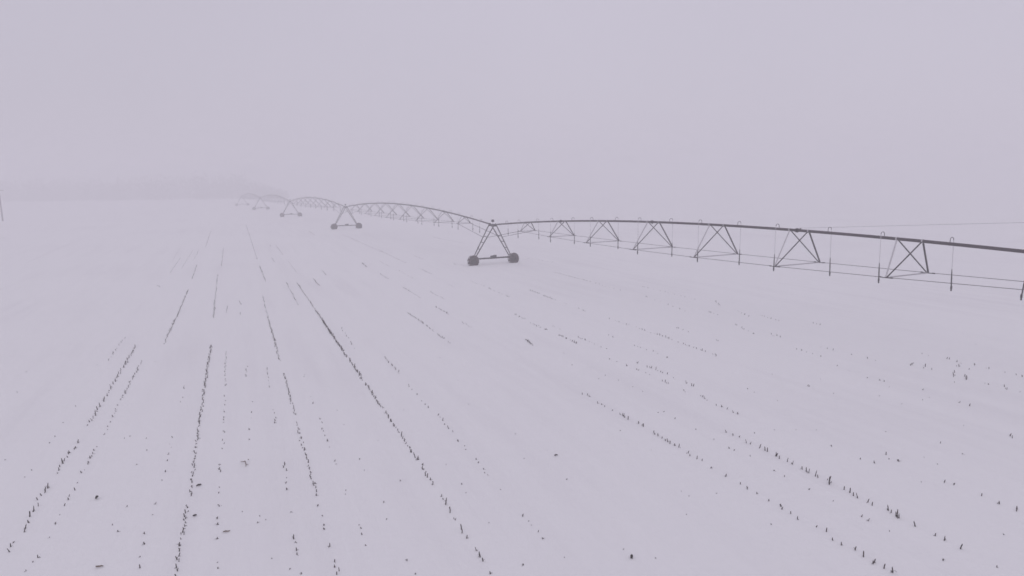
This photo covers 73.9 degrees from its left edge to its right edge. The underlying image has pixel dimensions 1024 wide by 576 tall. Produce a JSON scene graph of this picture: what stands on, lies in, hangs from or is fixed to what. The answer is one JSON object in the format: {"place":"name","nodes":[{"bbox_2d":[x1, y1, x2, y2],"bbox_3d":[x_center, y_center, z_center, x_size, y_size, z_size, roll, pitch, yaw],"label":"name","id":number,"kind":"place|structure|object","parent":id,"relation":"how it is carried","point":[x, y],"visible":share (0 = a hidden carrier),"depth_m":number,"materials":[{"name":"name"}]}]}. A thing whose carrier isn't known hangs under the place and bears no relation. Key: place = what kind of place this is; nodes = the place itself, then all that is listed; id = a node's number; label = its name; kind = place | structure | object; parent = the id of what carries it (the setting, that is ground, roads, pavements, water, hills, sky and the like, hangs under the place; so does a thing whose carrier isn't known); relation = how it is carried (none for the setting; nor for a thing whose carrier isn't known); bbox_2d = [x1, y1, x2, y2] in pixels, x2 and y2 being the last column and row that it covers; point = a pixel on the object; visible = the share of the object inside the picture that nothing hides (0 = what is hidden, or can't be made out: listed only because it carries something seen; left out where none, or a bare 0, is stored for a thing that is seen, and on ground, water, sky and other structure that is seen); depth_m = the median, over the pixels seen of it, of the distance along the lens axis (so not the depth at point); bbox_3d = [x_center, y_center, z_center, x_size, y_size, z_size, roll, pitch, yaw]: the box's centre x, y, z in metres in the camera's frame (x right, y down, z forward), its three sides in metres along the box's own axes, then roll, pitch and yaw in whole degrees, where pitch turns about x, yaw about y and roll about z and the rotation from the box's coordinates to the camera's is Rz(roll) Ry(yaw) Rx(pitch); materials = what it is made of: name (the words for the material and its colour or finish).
{"place":"outdoors","nodes":[
{"label":"outdoors","id":0,"kind":"place"},
{"bbox_2d":[0,184,1023,575],"bbox_3d":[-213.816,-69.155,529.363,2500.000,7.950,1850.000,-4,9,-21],"label":"snow field ground","id":1,"kind":"structure","parent":0,"point":[90,286],"depth_m":26.81,"materials":[{"name":"white snow"}]},
{"bbox_2d":[0,190,2,220],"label":"utility pole","id":2,"kind":"object","parent":1,"relation":"on","point":[1,208],"visible":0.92,"depth_m":174.34,"materials":[{"name":"brown wood"}]},
{"bbox_2d":[0,168,289,201],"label":"windbreak","id":3,"kind":"object","parent":1,"relation":"on","point":[115,193],"visible":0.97,"depth_m":506.52,"materials":[{"name":"grey plant"}]},
{"bbox_2d":[252,198,269,209],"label":"drive tower","id":4,"kind":"structure","parent":1,"relation":"on","point":[254,208],"depth_m":237.56,"materials":[{"name":"metal"}]},
{"bbox_2d":[242,193,259,199],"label":"pipe span","id":5,"kind":"object","parent":4,"relation":"attached to","point":[245,197],"visible":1,"depth_m":261.03,"materials":[{"name":"metal"}]},
{"bbox_2d":[261,194,288,203],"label":"pipe span","id":6,"kind":"object","parent":4,"relation":"attached to","point":[287,201],"visible":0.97,"depth_m":203.97,"materials":[{"name":"metal"}]},
{"bbox_2d":[280,199,301,216],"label":"drive tower","id":7,"kind":"structure","parent":1,"relation":"on","point":[283,214],"depth_m":181.65,"materials":[{"name":"metal"}]},
{"bbox_2d":[331,204,361,228],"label":"drive tower","id":8,"kind":"structure","parent":1,"relation":"on","point":[356,225],"depth_m":125.78,"materials":[{"name":"metal"}]},
{"bbox_2d":[289,196,345,211],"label":"pipe span","id":9,"kind":"object","parent":8,"relation":"attached to","point":[325,200],"visible":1,"depth_m":148.40,"materials":[{"name":"metal"}]},
{"bbox_2d":[467,220,518,265],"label":"drive tower","id":10,"kind":"structure","parent":1,"relation":"on","point":[474,259],"depth_m":69.83,"materials":[{"name":"metal"}]},
{"bbox_2d":[342,201,499,236],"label":"pipe span","id":11,"kind":"object","parent":10,"relation":"attached to","point":[381,215],"visible":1,"depth_m":91.83,"materials":[{"name":"metal"}]},
{"bbox_2d":[486,217,1023,299],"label":"pipe span","id":12,"kind":"object","parent":10,"relation":"attached to","point":[899,239],"visible":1,"depth_m":36.49,"materials":[{"name":"metal"}]},
{"bbox_2d":[3,216,1022,575],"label":"corn stubble","id":13,"kind":"object","parent":1,"relation":"on","point":[359,378],"visible":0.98,"depth_m":28.24,"materials":[{"name":"brown plant"}]},
{"bbox_2d":[0,0,1023,195],"label":"sky","id":14,"kind":"structure","parent":0,"point":[291,95],"materials":[{"name":"grey"}]}
]}

